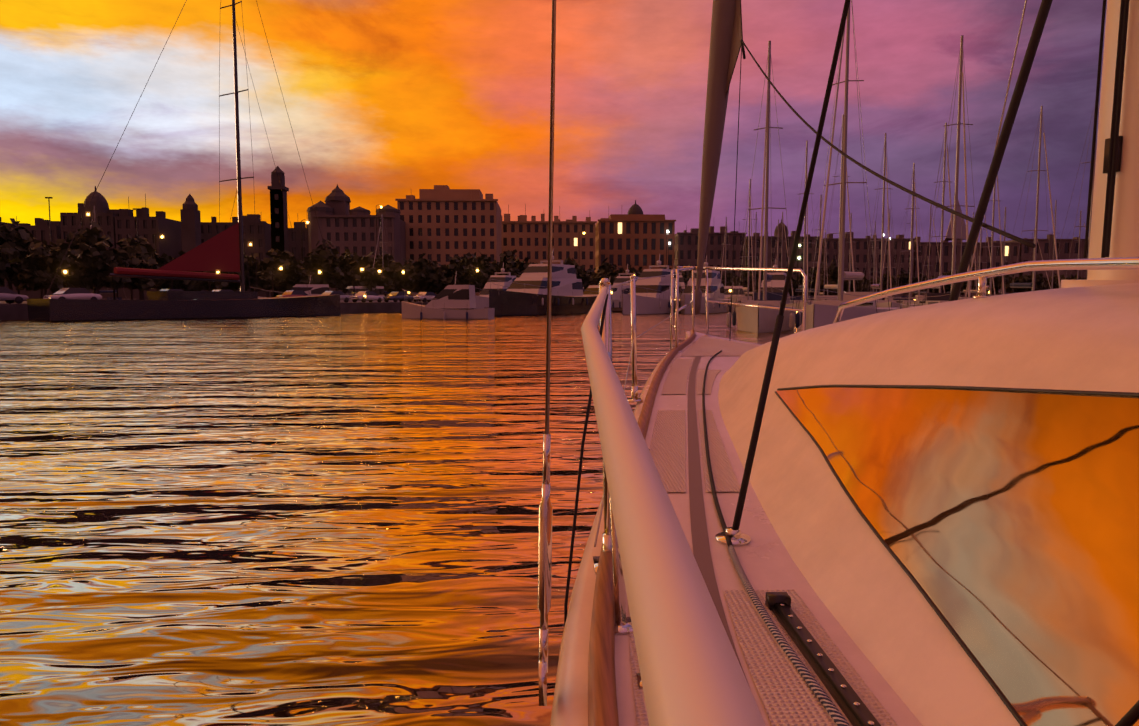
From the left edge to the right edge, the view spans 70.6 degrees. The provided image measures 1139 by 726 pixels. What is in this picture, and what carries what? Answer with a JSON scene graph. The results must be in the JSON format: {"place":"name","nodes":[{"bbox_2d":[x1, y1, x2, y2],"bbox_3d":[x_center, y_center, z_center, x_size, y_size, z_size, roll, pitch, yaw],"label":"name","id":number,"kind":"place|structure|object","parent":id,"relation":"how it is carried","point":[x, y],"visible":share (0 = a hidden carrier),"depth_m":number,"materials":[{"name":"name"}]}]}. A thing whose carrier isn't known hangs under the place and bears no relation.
{"place":"outdoors","nodes":[
{"label":"outdoors","id":0,"kind":"place"},
{"bbox_2d":[0,186,308,300],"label":"buildings","id":1,"kind":"structure","parent":0,"point":[190,230],"depth_m":213.19,"materials":[{"name":"brown"}]},
{"bbox_2d":[0,301,473,319],"bbox_3d":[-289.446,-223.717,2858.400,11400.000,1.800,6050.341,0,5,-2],"label":"quay wall","id":2,"kind":"structure","parent":0,"point":[13,311],"depth_m":96.51,"materials":[{"name":"stone"}]},
{"bbox_2d":[0,241,21,269],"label":"tree","id":3,"kind":"object","parent":2,"relation":"on","point":[9,252],"visible":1,"depth_m":76.39,"materials":[{"name":"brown plant"}]},
{"bbox_2d":[0,287,28,303],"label":"car","id":4,"kind":"object","parent":2,"relation":"on","point":[8,295],"visible":0.98,"depth_m":68.47,"materials":[{"name":"grey paint"}]},
{"bbox_2d":[0,218,35,302],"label":"tree","id":5,"kind":"object","parent":2,"relation":"on","point":[22,238],"visible":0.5,"depth_m":87.82,"materials":[{"name":"green plant"}]},
{"bbox_2d":[29,240,60,298],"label":"tree","id":6,"kind":"object","parent":2,"relation":"on","point":[32,244],"visible":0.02,"depth_m":102.68,"materials":[{"name":"green plant"}]},
{"bbox_2d":[10,240,79,294],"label":"tree","id":7,"kind":"object","parent":2,"relation":"on","point":[38,267],"visible":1,"depth_m":80.49,"materials":[{"name":"green plant"}]},
{"bbox_2d":[43,288,101,299],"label":"car","id":8,"kind":"object","parent":2,"relation":"on","point":[74,293],"visible":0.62,"depth_m":72.75,"materials":[{"name":"grey paint"}]},
{"bbox_2d":[41,243,103,292],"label":"tree","id":9,"kind":"object","parent":2,"relation":"on","point":[72,255],"visible":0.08,"depth_m":93.84,"materials":[{"name":"green plant"}]},
{"bbox_2d":[55,221,117,293],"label":"tree","id":10,"kind":"object","parent":2,"relation":"on","point":[92,237],"visible":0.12,"depth_m":107.69,"materials":[{"name":"green plant"}]},
{"bbox_2d":[45,197,139,297],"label":"light masts","id":11,"kind":"object","parent":2,"relation":"on","point":[48,198],"visible":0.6,"depth_m":145.66,"materials":[{"name":"grey metal"}]},
{"bbox_2d":[66,242,131,299],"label":"tree","id":12,"kind":"object","parent":2,"relation":"on","point":[92,266],"visible":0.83,"depth_m":86.06,"materials":[{"name":"green plant"}]},
{"bbox_2d":[110,238,154,299],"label":"tree","id":13,"kind":"object","parent":2,"relation":"on","point":[121,243],"depth_m":112.60,"materials":[{"name":"green plant"}]},
{"bbox_2d":[115,234,169,299],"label":"tree","id":14,"kind":"object","parent":2,"relation":"on","point":[128,252],"visible":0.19,"depth_m":99.08,"materials":[{"name":"green plant"}]},
{"bbox_2d":[122,251,164,299],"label":"tree","id":15,"kind":"object","parent":2,"relation":"on","point":[145,260],"visible":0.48,"depth_m":90.82,"materials":[{"name":"green plant"}]},
{"bbox_2d":[155,255,198,290],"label":"tree","id":16,"kind":"object","parent":2,"relation":"on","point":[188,285],"visible":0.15,"depth_m":103.95,"materials":[{"name":"green plant"}]},
{"bbox_2d":[193,271,234,289],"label":"tree","id":17,"kind":"object","parent":2,"relation":"on","point":[213,285],"visible":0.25,"depth_m":107.89,"materials":[{"name":"green plant"}]},
{"bbox_2d":[223,255,271,291],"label":"tree","id":18,"kind":"object","parent":2,"relation":"on","point":[254,280],"visible":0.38,"depth_m":113.88,"materials":[{"name":"green plant"}]},
{"bbox_2d":[255,248,287,294],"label":"tree","id":19,"kind":"object","parent":2,"relation":"on","point":[266,264],"visible":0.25,"depth_m":118.54,"materials":[{"name":"green plant"}]},
{"bbox_2d":[267,166,288,296],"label":"clock tower","id":20,"kind":"structure","parent":2,"relation":"on","point":[279,224],"depth_m":195.74,"materials":[{"name":"black stone"}]},
{"bbox_2d":[266,255,316,291],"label":"tree","id":21,"kind":"object","parent":2,"relation":"on","point":[289,275],"visible":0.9,"depth_m":106.25,"materials":[{"name":"green plant"}]},
{"bbox_2d":[276,290,307,296],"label":"car","id":22,"kind":"object","parent":2,"relation":"on","point":[291,293],"visible":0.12,"depth_m":93.14,"materials":[{"name":"grey paint"}]},
{"bbox_2d":[301,238,348,288],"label":"tree","id":23,"kind":"object","parent":2,"relation":"on","point":[318,259],"visible":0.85,"depth_m":111.82,"materials":[{"name":"green plant"}]},
{"bbox_2d":[321,291,350,301],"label":"car","id":24,"kind":"object","parent":2,"relation":"on","point":[345,298],"visible":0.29,"depth_m":98.68,"materials":[{"name":"grey paint"}]},
{"bbox_2d":[331,252,366,290],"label":"tree","id":25,"kind":"object","parent":2,"relation":"on","point":[348,265],"visible":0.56,"depth_m":128.37,"materials":[{"name":"green plant"}]},
{"bbox_2d":[337,249,369,264],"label":"tree","id":26,"kind":"object","parent":2,"relation":"on","point":[351,255],"visible":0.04,"depth_m":145.97,"materials":[{"name":"green plant"}]},
{"bbox_2d":[307,184,406,300],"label":"ornate building","id":27,"kind":"structure","parent":2,"relation":"on","point":[343,227],"depth_m":201.69,"materials":[{"name":"beige stone"}]},
{"bbox_2d":[351,291,383,301],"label":"car","id":28,"kind":"object","parent":2,"relation":"on","point":[371,296],"visible":0.96,"depth_m":102.60,"materials":[{"name":"grey paint"}]},
{"bbox_2d":[351,265,394,290],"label":"tree","id":29,"kind":"object","parent":2,"relation":"on","point":[364,278],"visible":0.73,"depth_m":116.83,"materials":[{"name":"green plant"}]},
{"bbox_2d":[363,250,402,296],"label":"tree","id":30,"kind":"object","parent":2,"relation":"on","point":[386,261],"visible":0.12,"depth_m":134.47,"materials":[{"name":"green plant"}]},
{"bbox_2d":[383,292,413,301],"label":"car","id":31,"kind":"object","parent":2,"relation":"on","point":[397,296],"visible":0.94,"depth_m":107.37,"materials":[{"name":"grey paint"}]},
{"bbox_2d":[381,262,415,292],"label":"tree","id":32,"kind":"object","parent":2,"relation":"on","point":[404,279],"visible":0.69,"depth_m":122.61,"materials":[{"name":"green plant"}]},
{"bbox_2d":[413,292,435,301],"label":"car","id":33,"kind":"object","parent":2,"relation":"on","point":[421,297],"visible":0.6,"depth_m":111.83,"materials":[{"name":"white paint"}]},
{"bbox_2d":[403,253,446,301],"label":"tree","id":34,"kind":"object","parent":2,"relation":"on","point":[427,276],"visible":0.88,"depth_m":129.47,"materials":[{"name":"green plant"}]},
{"bbox_2d":[395,185,501,300],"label":"building","id":35,"kind":"structure","parent":2,"relation":"on","point":[443,223],"depth_m":219.05,"materials":[{"name":"beige stone"}]},
{"bbox_2d":[437,256,477,290],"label":"tree","id":36,"kind":"object","parent":2,"relation":"on","point":[462,276],"visible":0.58,"depth_m":134.16,"materials":[{"name":"green plant"}]},
{"bbox_2d":[463,264,484,292],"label":"tree","id":37,"kind":"object","parent":2,"relation":"on","point":[478,280],"visible":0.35,"depth_m":140.19,"materials":[{"name":"green plant"}]},
{"bbox_2d":[472,253,493,290],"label":"tree","id":38,"kind":"object","parent":2,"relation":"on","point":[483,262],"visible":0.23,"depth_m":155.97,"materials":[{"name":"green plant"}]},
{"bbox_2d":[18,205,988,299],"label":"street lamps","id":39,"kind":"object","parent":2,"relation":"on","point":[379,270],"visible":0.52,"depth_m":126.87,"materials":[{"name":"grey"}]},
{"bbox_2d":[492,261,519,277],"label":"tree","id":40,"kind":"object","parent":2,"relation":"on","point":[507,267],"visible":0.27,"depth_m":143.84,"materials":[{"name":"green plant"}]},
{"bbox_2d":[489,249,528,271],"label":"tree","id":41,"kind":"object","parent":2,"relation":"on","point":[503,257],"visible":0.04,"depth_m":162.57,"materials":[{"name":"green plant"}]},
{"bbox_2d":[506,257,524,275],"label":"tree","id":42,"kind":"object","parent":2,"relation":"on","point":[519,269],"visible":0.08,"depth_m":151.30,"materials":[{"name":"green plant"}]},
{"bbox_2d":[501,204,596,272],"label":"long building","id":43,"kind":"structure","parent":2,"relation":"on","point":[523,236],"depth_m":259.72,"materials":[{"name":"beige stone"}]},
{"bbox_2d":[564,258,589,286],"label":"tree","id":44,"kind":"object","parent":2,"relation":"on","point":[582,274],"visible":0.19,"depth_m":164.92,"materials":[{"name":"green plant"}]},
{"bbox_2d":[594,269,614,284],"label":"tree","id":45,"kind":"object","parent":2,"relation":"on","point":[601,276],"visible":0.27,"depth_m":174.37,"materials":[{"name":"green plant"}]},
{"bbox_2d":[596,258,623,276],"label":"tree","id":46,"kind":"object","parent":2,"relation":"on","point":[607,266],"visible":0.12,"depth_m":197.84,"materials":[{"name":"green plant"}]},
{"bbox_2d":[595,200,675,272],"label":"ochre building","id":47,"kind":"structure","parent":2,"relation":"on","point":[635,237],"depth_m":283.61,"materials":[{"name":"orange"}]},
{"bbox_2d":[741,277,757,295],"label":"tree","id":48,"kind":"object","parent":2,"relation":"on","point":[744,283],"visible":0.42,"depth_m":248.84,"materials":[{"name":"green plant"}]},
{"bbox_2d":[739,262,762,280],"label":"tree","id":49,"kind":"object","parent":2,"relation":"on","point":[744,273],"visible":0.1,"depth_m":298.99,"materials":[{"name":"green plant"}]},
{"bbox_2d":[793,269,815,293],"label":"tree","id":50,"kind":"object","parent":2,"relation":"on","point":[810,284],"visible":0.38,"depth_m":297.39,"materials":[{"name":"green plant"}]},
{"bbox_2d":[810,264,829,294],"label":"tree","id":51,"kind":"object","parent":2,"relation":"on","point":[814,271],"visible":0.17,"depth_m":304.10,"materials":[{"name":"green plant"}]},
{"bbox_2d":[820,259,848,294],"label":"tree","id":52,"kind":"object","parent":2,"relation":"on","point":[832,275],"visible":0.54,"depth_m":294.76,"materials":[{"name":"green plant"}]},
{"bbox_2d":[843,270,868,291],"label":"tree","id":53,"kind":"object","parent":2,"relation":"on","point":[859,283],"visible":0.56,"depth_m":293.12,"materials":[{"name":"green plant"}]},
{"bbox_2d":[674,219,1088,299],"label":"buildings","id":54,"kind":"structure","parent":2,"relation":"on","point":[686,249],"depth_m":346.64,"materials":[{"name":"beige"}]},
{"bbox_2d":[875,271,898,295],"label":"tree","id":55,"kind":"object","parent":2,"relation":"on","point":[894,283],"visible":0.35,"depth_m":294.68,"materials":[{"name":"green plant"}]},
{"bbox_2d":[892,270,911,295],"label":"tree","id":56,"kind":"object","parent":2,"relation":"on","point":[903,278],"visible":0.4,"depth_m":306.59,"materials":[{"name":"green plant"}]},
{"bbox_2d":[907,274,930,294],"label":"tree","id":57,"kind":"object","parent":2,"relation":"on","point":[923,278],"visible":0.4,"depth_m":296.80,"materials":[{"name":"green plant"}]},
{"bbox_2d":[937,267,965,294],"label":"tree","id":58,"kind":"object","parent":2,"relation":"on","point":[946,288],"visible":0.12,"depth_m":303.22,"materials":[{"name":"green plant"}]},
{"bbox_2d":[944,194,965,272],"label":"sailboat","id":59,"kind":"object","parent":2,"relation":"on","point":[959,225],"visible":0.33,"depth_m":171.12,"materials":[{"name":"grey fabric"}]},
{"bbox_2d":[948,263,977,296],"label":"tree","id":60,"kind":"object","parent":2,"relation":"on","point":[972,283],"visible":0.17,"depth_m":298.31,"materials":[{"name":"green plant"}]},
{"bbox_2d":[992,274,1015,292],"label":"tree","id":61,"kind":"object","parent":2,"relation":"on","point":[998,281],"visible":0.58,"depth_m":303.57,"materials":[{"name":"green plant"}]},
{"bbox_2d":[1006,272,1041,292],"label":"tree","id":62,"kind":"object","parent":2,"relation":"on","point":[1022,278],"visible":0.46,"depth_m":296.13,"materials":[{"name":"green plant"}]},
{"bbox_2d":[1027,271,1046,289],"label":"tree","id":63,"kind":"object","parent":2,"relation":"on","point":[1039,278],"visible":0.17,"depth_m":307.13,"materials":[{"name":"green plant"}]},
{"bbox_2d":[1044,273,1063,288],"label":"tree","id":64,"kind":"object","parent":2,"relation":"on","point":[1055,282],"visible":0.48,"depth_m":306.25,"materials":[{"name":"green plant"}]},
{"bbox_2d":[0,312,802,725],"bbox_3d":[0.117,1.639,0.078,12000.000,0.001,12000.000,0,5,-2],"label":"water","id":65,"kind":"structure","parent":0,"point":[310,520],"depth_m":6.22,"materials":[{"name":"orange liquid"}]},
{"bbox_2d":[90,206,124,299],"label":"sailboat","id":66,"kind":"object","parent":65,"relation":"on","point":[108,292],"visible":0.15,"depth_m":118.50,"materials":[{"name":"grey"}]},
{"bbox_2d":[27,0,339,320],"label":"sailboat","id":67,"kind":"object","parent":65,"relation":"on","point":[223,251],"visible":0.81,"depth_m":73.04,"materials":[{"name":"black"}]},
{"bbox_2d":[252,276,348,301],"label":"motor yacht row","id":68,"kind":"object","parent":65,"relation":"on","point":[316,289],"visible":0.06,"depth_m":102.86,"materials":[{"name":"grey plastic"}]},
{"bbox_2d":[342,286,399,301],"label":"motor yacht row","id":69,"kind":"object","parent":65,"relation":"on","point":[348,290],"visible":0.08,"depth_m":115.97,"materials":[{"name":"grey plastic"}]},
{"bbox_2d":[373,214,407,300],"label":"sailboat","id":70,"kind":"object","parent":65,"relation":"on","point":[385,292],"visible":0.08,"depth_m":126.90,"materials":[{"name":"grey"}]},
{"bbox_2d":[402,271,494,318],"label":"motor boat","id":71,"kind":"object","parent":65,"relation":"on","point":[442,302],"visible":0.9,"depth_m":68.38,"materials":[{"name":"grey plastic"}]},
{"bbox_2d":[474,263,515,308],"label":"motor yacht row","id":72,"kind":"object","parent":65,"relation":"on","point":[482,300],"visible":0.27,"depth_m":115.98,"materials":[{"name":"grey plastic"}]},
{"bbox_2d":[489,248,596,315],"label":"yacht","id":73,"kind":"object","parent":65,"relation":"on","point":[525,293],"visible":0.9,"depth_m":89.29,"materials":[{"name":"white plastic"}]},
{"bbox_2d":[583,279,628,311],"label":"motor yacht","id":74,"kind":"object","parent":65,"relation":"on","point":[593,290],"visible":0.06,"depth_m":108.95,"materials":[{"name":"grey plastic"}]},
{"bbox_2d":[613,264,638,300],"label":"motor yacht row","id":75,"kind":"object","parent":65,"relation":"on","point":[619,279],"visible":0.02,"depth_m":121.56,"materials":[{"name":"grey plastic"}]},
{"bbox_2d":[619,255,681,314],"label":"motor yacht","id":76,"kind":"object","parent":65,"relation":"on","point":[653,295],"visible":0.81,"depth_m":93.80,"materials":[{"name":"grey plastic"}]},
{"bbox_2d":[680,256,730,313],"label":"motor yacht","id":77,"kind":"object","parent":65,"relation":"on","point":[715,289],"visible":0.58,"depth_m":98.58,"materials":[{"name":"grey plastic"}]},
{"bbox_2d":[719,217,733,285],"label":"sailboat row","id":78,"kind":"object","parent":65,"relation":"on","point":[724,238],"visible":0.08,"depth_m":124.21,"materials":[{"name":"grey"}]},
{"bbox_2d":[724,286,746,302],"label":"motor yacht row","id":79,"kind":"object","parent":65,"relation":"on","point":[737,292],"visible":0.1,"depth_m":114.38,"materials":[{"name":"grey plastic"}]},
{"bbox_2d":[727,179,760,313],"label":"sailboat","id":80,"kind":"object","parent":65,"relation":"on","point":[746,298],"visible":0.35,"depth_m":90.72,"materials":[{"name":"grey"}]},
{"bbox_2d":[737,212,763,294],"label":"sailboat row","id":81,"kind":"object","parent":65,"relation":"on","point":[755,258],"visible":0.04,"depth_m":139.90,"materials":[{"name":"grey"}]},
{"bbox_2d":[727,41,801,332],"bbox_3d":[10.806,-9.218,43.715,3.715,15.500,10.500,1,5,18],"label":"sailboat","id":82,"kind":"object","parent":65,"relation":"on","point":[755,320],"visible":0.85,"depth_m":42.03,"materials":[{"name":"grey"}]},
{"bbox_2d":[752,259,790,303],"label":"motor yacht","id":83,"kind":"object","parent":65,"relation":"on","point":[776,284],"visible":0.21,"depth_m":104.20,"materials":[{"name":"grey plastic"}]},
{"bbox_2d":[770,212,793,295],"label":"sailboat","id":84,"kind":"object","parent":65,"relation":"on","point":[782,245],"visible":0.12,"depth_m":123.69,"materials":[{"name":"grey"}]},
{"bbox_2d":[785,141,825,317],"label":"sailboat","id":85,"kind":"object","parent":65,"relation":"on","point":[795,298],"visible":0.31,"depth_m":76.34,"materials":[{"name":"grey"}]},
{"bbox_2d":[794,195,843,294],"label":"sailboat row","id":86,"kind":"object","parent":65,"relation":"on","point":[813,290],"visible":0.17,"depth_m":97.72,"materials":[{"name":"grey"}]},
{"bbox_2d":[820,230,831,294],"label":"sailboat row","id":87,"kind":"object","parent":65,"relation":"on","point":[822,293],"visible":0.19,"depth_m":146.85,"materials":[{"name":"grey"}]},
{"bbox_2d":[801,114,856,300],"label":"sailboat","id":88,"kind":"object","parent":65,"relation":"on","point":[831,286],"visible":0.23,"depth_m":72.63,"materials":[{"name":"grey"}]},
{"bbox_2d":[538,0,1138,725],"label":"sailboat","id":89,"kind":"object","parent":65,"relation":"on","point":[920,516],"visible":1,"depth_m":1.47,"materials":[{"name":"white plastic"}]},
{"bbox_2d":[789,0,900,329],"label":"sailboat","id":90,"kind":"object","parent":65,"relation":"on","point":[820,313],"visible":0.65,"depth_m":38.32,"materials":[{"name":"grey"}]},
{"bbox_2d":[861,133,908,308],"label":"sailboat","id":91,"kind":"object","parent":65,"relation":"on","point":[883,302],"visible":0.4,"depth_m":70.55,"materials":[{"name":"grey"}]},
{"bbox_2d":[878,209,896,290],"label":"sailboat","id":92,"kind":"object","parent":65,"relation":"on","point":[888,252],"visible":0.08,"depth_m":119.58,"materials":[{"name":"grey"}]},
{"bbox_2d":[882,189,933,299],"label":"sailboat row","id":93,"kind":"object","parent":65,"relation":"on","point":[912,247],"visible":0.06,"depth_m":107.25,"materials":[{"name":"grey"}]},
{"bbox_2d":[893,163,923,303],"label":"sailboat","id":94,"kind":"object","parent":65,"relation":"on","point":[905,301],"visible":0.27,"depth_m":83.04,"materials":[{"name":"grey"}]},
{"bbox_2d":[904,204,944,299],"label":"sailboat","id":95,"kind":"object","parent":65,"relation":"on","point":[930,217],"visible":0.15,"depth_m":134.83,"materials":[{"name":"grey"}]},
{"bbox_2d":[900,123,962,308],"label":"sailboat","id":96,"kind":"object","parent":65,"relation":"on","point":[919,301],"visible":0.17,"depth_m":69.03,"materials":[{"name":"grey"}]},
{"bbox_2d":[907,35,978,307],"bbox_3d":[21.926,-9.901,46.017,3.870,16.500,11.000,1,5,15],"label":"sailboat","id":97,"kind":"object","parent":65,"relation":"on","point":[931,298],"visible":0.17,"depth_m":44.81,"materials":[{"name":"grey"}]},
{"bbox_2d":[958,215,994,299],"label":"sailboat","id":98,"kind":"object","parent":65,"relation":"on","point":[981,229],"visible":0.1,"depth_m":109.64,"materials":[{"name":"grey"}]},
{"bbox_2d":[961,174,1005,298],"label":"sailboat","id":99,"kind":"object","parent":65,"relation":"on","point":[989,288],"visible":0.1,"depth_m":79.31,"materials":[{"name":"grey"}]},
{"bbox_2d":[992,207,1013,294],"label":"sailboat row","id":100,"kind":"object","parent":65,"relation":"on","point":[1001,291],"visible":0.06,"depth_m":109.25,"materials":[{"name":"grey"}]},
{"bbox_2d":[999,106,1060,292],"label":"sailboat","id":101,"kind":"object","parent":65,"relation":"on","point":[1022,285],"visible":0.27,"depth_m":65.04,"materials":[{"name":"grey"}]},
{"bbox_2d":[1042,200,1060,289],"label":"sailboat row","id":102,"kind":"object","parent":65,"relation":"on","point":[1053,245],"visible":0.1,"depth_m":130.47,"materials":[{"name":"grey"}]},
{"bbox_2d":[1046,211,1088,279],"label":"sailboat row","id":103,"kind":"object","parent":65,"relation":"on","point":[1079,244],"visible":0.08,"depth_m":114.45,"materials":[{"name":"grey"}]},
{"bbox_2d":[1048,104,1098,288],"bbox_3d":[38.678,-11.290,60.482,4.180,17.000,12.000,1,5,8],"label":"sailboat","id":104,"kind":"object","parent":65,"relation":"on","point":[1091,196],"depth_m":59.30,"materials":[{"name":"grey"}]},
{"bbox_2d":[0,0,1106,241],"label":"sky","id":105,"kind":"structure","parent":0,"point":[386,101],"materials":[{"name":"orange"}]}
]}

